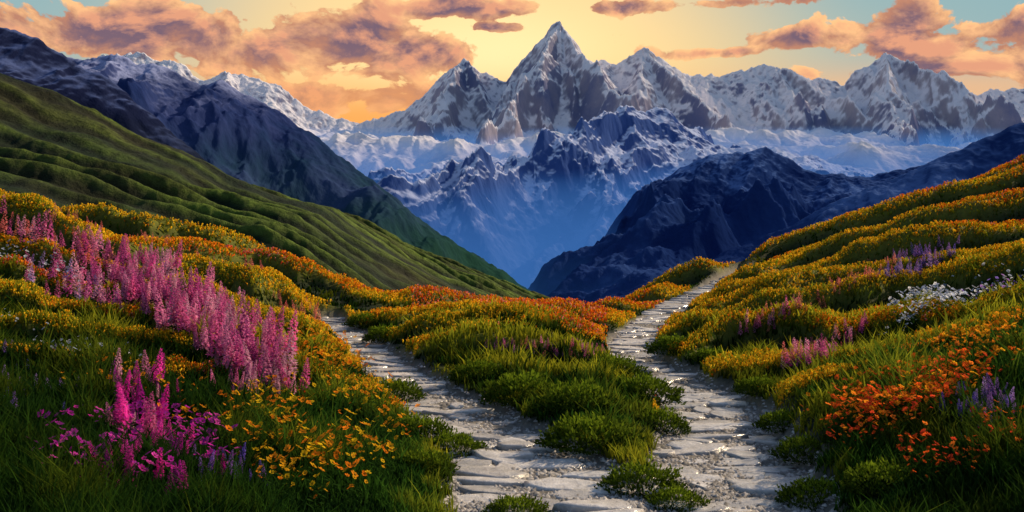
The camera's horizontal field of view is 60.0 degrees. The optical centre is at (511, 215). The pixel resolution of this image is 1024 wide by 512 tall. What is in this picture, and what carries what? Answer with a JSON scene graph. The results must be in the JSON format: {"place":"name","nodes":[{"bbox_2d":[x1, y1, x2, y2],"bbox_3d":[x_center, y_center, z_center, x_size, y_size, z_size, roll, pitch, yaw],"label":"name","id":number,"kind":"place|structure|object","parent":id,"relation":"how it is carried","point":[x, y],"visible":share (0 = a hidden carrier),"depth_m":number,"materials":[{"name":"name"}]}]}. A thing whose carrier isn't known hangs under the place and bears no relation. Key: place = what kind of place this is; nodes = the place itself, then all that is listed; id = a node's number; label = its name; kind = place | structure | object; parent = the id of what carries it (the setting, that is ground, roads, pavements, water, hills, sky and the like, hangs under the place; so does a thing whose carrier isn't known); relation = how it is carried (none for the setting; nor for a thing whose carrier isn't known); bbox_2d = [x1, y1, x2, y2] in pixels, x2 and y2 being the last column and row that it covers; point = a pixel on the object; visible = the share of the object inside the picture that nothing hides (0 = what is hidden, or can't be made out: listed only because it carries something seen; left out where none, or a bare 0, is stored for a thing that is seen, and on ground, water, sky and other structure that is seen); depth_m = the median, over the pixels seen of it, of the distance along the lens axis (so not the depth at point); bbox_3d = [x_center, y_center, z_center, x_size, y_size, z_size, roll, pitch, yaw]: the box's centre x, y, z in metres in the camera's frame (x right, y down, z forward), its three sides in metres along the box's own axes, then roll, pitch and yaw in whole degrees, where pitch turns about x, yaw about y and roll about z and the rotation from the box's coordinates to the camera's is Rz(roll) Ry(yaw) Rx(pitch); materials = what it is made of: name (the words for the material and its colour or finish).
{"place":"outdoors","nodes":[
{"label":"outdoors","id":0,"kind":"place"},
{"bbox_2d":[0,27,206,161],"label":"dark mountain","id":1,"kind":"structure","parent":0,"point":[35,61],"depth_m":408.83,"materials":[{"name":"stone"}]},
{"bbox_2d":[0,73,549,300],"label":"green hill","id":2,"kind":"structure","parent":0,"point":[59,150],"depth_m":93.08,"materials":[{"name":"green plant"}]},
{"bbox_2d":[67,54,530,290],"bbox_3d":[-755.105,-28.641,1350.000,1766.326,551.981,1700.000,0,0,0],"label":"ridge","id":3,"kind":"structure","parent":0,"point":[225,127],"depth_m":1374.83,"materials":[{"name":"blue stone"}]},
{"bbox_2d":[0,156,1023,511],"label":"meadow ground","id":4,"kind":"structure","parent":0,"point":[688,278],"depth_m":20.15,"materials":[{"name":"green plant"}]},
{"bbox_2d":[33,348,241,496],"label":"magenta fireweed flowers","id":5,"kind":"object","parent":4,"relation":"on","point":[156,415],"visible":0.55,"depth_m":7.59,"materials":[{"name":"pink plant"}]},
{"bbox_2d":[0,196,309,395],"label":"pink lupine flowers","id":6,"kind":"object","parent":4,"relation":"on","point":[184,307],"visible":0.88,"depth_m":14.48,"materials":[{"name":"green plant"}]},
{"bbox_2d":[341,311,381,327],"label":"shrub","id":7,"kind":"object","parent":4,"relation":"on","point":[356,319],"visible":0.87,"depth_m":19.00,"materials":[{"name":"green plant"}]},
{"bbox_2d":[361,323,401,342],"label":"shrub","id":8,"kind":"object","parent":4,"relation":"on","point":[372,334],"visible":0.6,"depth_m":16.77,"materials":[{"name":"green plant"}]},
{"bbox_2d":[374,376,427,401],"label":"shrub","id":9,"kind":"object","parent":4,"relation":"on","point":[404,387],"visible":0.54,"depth_m":11.87,"materials":[{"name":"green plant"}]},
{"bbox_2d":[390,411,455,440],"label":"shrub","id":10,"kind":"object","parent":4,"relation":"on","point":[428,422],"visible":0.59,"depth_m":9.54,"materials":[{"name":"green plant"}]},
{"bbox_2d":[391,447,460,477],"bbox_3d":[-0.820,2.275,8.232,0.699,0.247,0.549,0,0,0],"label":"shrub","id":11,"kind":"object","parent":4,"relation":"on","point":[436,456],"visible":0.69,"depth_m":8.18,"materials":[{"name":"green plant"}]},
{"bbox_2d":[423,427,488,457],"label":"shrub","id":12,"kind":"object","parent":4,"relation":"on","point":[461,439],"visible":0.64,"depth_m":9.22,"materials":[{"name":"green plant"}]},
{"bbox_2d":[43,204,898,372],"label":"coral wildflowers","id":13,"kind":"object","parent":4,"relation":"on","point":[861,329],"visible":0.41,"depth_m":15.21,"materials":[{"name":"orange plant"}]},
{"bbox_2d":[443,356,507,383],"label":"shrub","id":14,"kind":"object","parent":4,"relation":"on","point":[491,366],"visible":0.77,"depth_m":12.61,"materials":[{"name":"green plant"}]},
{"bbox_2d":[3,235,1015,484],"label":"violet wildflowers","id":15,"kind":"object","parent":4,"relation":"on","point":[921,269],"visible":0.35,"depth_m":8.19,"materials":[{"name":"purple plant"}]},
{"bbox_2d":[0,154,1023,417],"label":"yellow blossom bands","id":16,"kind":"object","parent":4,"relation":"on","point":[702,300],"visible":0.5,"depth_m":20.38,"materials":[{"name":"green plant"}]},
{"bbox_2d":[0,239,1023,366],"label":"white wildflowers","id":17,"kind":"object","parent":4,"relation":"on","point":[943,297],"visible":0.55,"depth_m":15.21,"materials":[{"name":"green plant"}]},
{"bbox_2d":[480,493,553,511],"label":"shrub","id":18,"kind":"object","parent":4,"relation":"on","point":[506,501],"visible":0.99,"depth_m":7.32,"materials":[{"name":"green plant"}]},
{"bbox_2d":[478,369,557,406],"bbox_3d":[0.156,2.151,11.255,1.203,0.433,0.925,0,0,0],"label":"shrub","id":19,"kind":"object","parent":4,"relation":"on","point":[523,380],"visible":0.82,"depth_m":11.11,"materials":[{"name":"green plant"}]},
{"bbox_2d":[61,309,1023,511],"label":"orange wildflowers","id":20,"kind":"object","parent":4,"relation":"on","point":[866,404],"visible":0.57,"depth_m":8.39,"materials":[{"name":"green plant"}]},
{"bbox_2d":[320,272,816,511],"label":"path stones","id":21,"kind":"object","parent":4,"relation":"on","point":[475,477],"visible":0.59,"depth_m":9.29,"materials":[{"name":"stone"}]},
{"bbox_2d":[527,376,626,415],"bbox_3d":[0.745,2.114,10.474,1.219,0.440,0.902,0,0,0],"label":"shrub","id":22,"kind":"object","parent":4,"relation":"on","point":[579,391],"visible":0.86,"depth_m":10.34,"materials":[{"name":"green plant"}]},
{"bbox_2d":[533,410,649,455],"bbox_3d":[0.817,2.235,9.278,1.077,0.370,1.026,0,0,-45],"label":"shrub","id":23,"kind":"object","parent":4,"relation":"on","point":[563,430],"visible":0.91,"depth_m":9.13,"materials":[{"name":"green plant"}]},
{"bbox_2d":[582,353,652,377],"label":"shrub","id":24,"kind":"object","parent":4,"relation":"on","point":[626,364],"visible":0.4,"depth_m":12.87,"materials":[{"name":"green plant"}]},
{"bbox_2d":[594,454,687,498],"bbox_3d":[1.184,2.327,7.997,0.903,0.355,0.680,0,0,0],"label":"shrub","id":25,"kind":"object","parent":4,"relation":"on","point":[627,475],"visible":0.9,"depth_m":7.94,"materials":[{"name":"green plant"}]},
{"bbox_2d":[613,371,687,405],"bbox_3d":[1.685,2.226,11.572,1.182,0.404,0.844,0,0,0],"label":"shrub","id":26,"kind":"object","parent":4,"relation":"on","point":[646,380],"visible":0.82,"depth_m":11.42,"materials":[{"name":"green plant"}]},
{"bbox_2d":[629,404,695,435],"bbox_3d":[1.716,2.342,10.361,0.816,0.332,0.676,0,0,0],"label":"shrub","id":27,"kind":"object","parent":4,"relation":"on","point":[676,422],"visible":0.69,"depth_m":10.25,"materials":[{"name":"green plant"}]},
{"bbox_2d":[643,333,695,356],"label":"shrub","id":28,"kind":"object","parent":4,"relation":"on","point":[664,342],"visible":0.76,"depth_m":15.38,"materials":[{"name":"green plant"}]},
{"bbox_2d":[643,482,711,511],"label":"shrub","id":29,"kind":"object","parent":4,"relation":"on","point":[686,496],"visible":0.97,"depth_m":7.51,"materials":[{"name":"green plant"}]},
{"bbox_2d":[687,346,722,365],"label":"shrub","id":30,"kind":"object","parent":4,"relation":"on","point":[704,352],"visible":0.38,"depth_m":14.60,"materials":[{"name":"green plant"}]},
{"bbox_2d":[731,373,778,396],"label":"shrub","id":31,"kind":"object","parent":4,"relation":"on","point":[753,381],"visible":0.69,"depth_m":11.87,"materials":[{"name":"green plant"}]},
{"bbox_2d":[751,406,795,434],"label":"shrub","id":32,"kind":"object","parent":4,"relation":"on","point":[780,416],"visible":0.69,"depth_m":10.04,"materials":[{"name":"green plant"}]},
{"bbox_2d":[767,431,822,464],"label":"shrub","id":33,"kind":"object","parent":4,"relation":"on","point":[792,444],"visible":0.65,"depth_m":8.79,"materials":[{"name":"green plant"}]},
{"bbox_2d":[774,474,839,511],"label":"shrub","id":34,"kind":"object","parent":4,"relation":"on","point":[808,485],"visible":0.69,"depth_m":7.57,"materials":[{"name":"green plant"}]},
{"bbox_2d":[838,456,910,496],"bbox_3d":[2.964,2.079,7.098,0.663,0.256,0.607,0,0,32],"label":"shrub","id":35,"kind":"object","parent":4,"relation":"on","point":[851,480],"visible":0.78,"depth_m":7.06,"materials":[{"name":"green plant"}]},
{"bbox_2d":[0,0,1023,122],"label":"sky","id":36,"kind":"structure","parent":0,"point":[359,61],"materials":[{"name":"orange"}]},
{"bbox_2d":[88,21,1023,176],"bbox_3d":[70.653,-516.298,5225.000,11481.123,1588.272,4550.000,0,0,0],"label":"alpine range","id":37,"kind":"structure","parent":0,"point":[884,112],"depth_m":5457.75,"materials":[{"name":"grey stone"}]},
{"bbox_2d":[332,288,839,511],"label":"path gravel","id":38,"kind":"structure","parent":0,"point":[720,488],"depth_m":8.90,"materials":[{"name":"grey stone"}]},
{"bbox_2d":[368,105,875,288],"bbox_3d":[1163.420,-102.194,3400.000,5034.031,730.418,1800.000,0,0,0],"label":"snowy ridge","id":39,"kind":"structure","parent":0,"point":[523,220],"depth_m":3060.10,"materials":[{"name":"blue stone"}]},
{"bbox_2d":[528,146,922,303],"bbox_3d":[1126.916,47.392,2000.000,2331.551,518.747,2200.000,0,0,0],"label":"blue mountain","id":40,"kind":"structure","parent":0,"point":[710,206],"depth_m":1729.29,"materials":[{"name":"blue stone"}]},
{"bbox_2d":[591,123,1023,302],"bbox_3d":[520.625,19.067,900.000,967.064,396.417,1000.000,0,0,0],"label":"ridge","id":41,"kind":"structure","parent":0,"point":[980,156],"depth_m":875.43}
]}

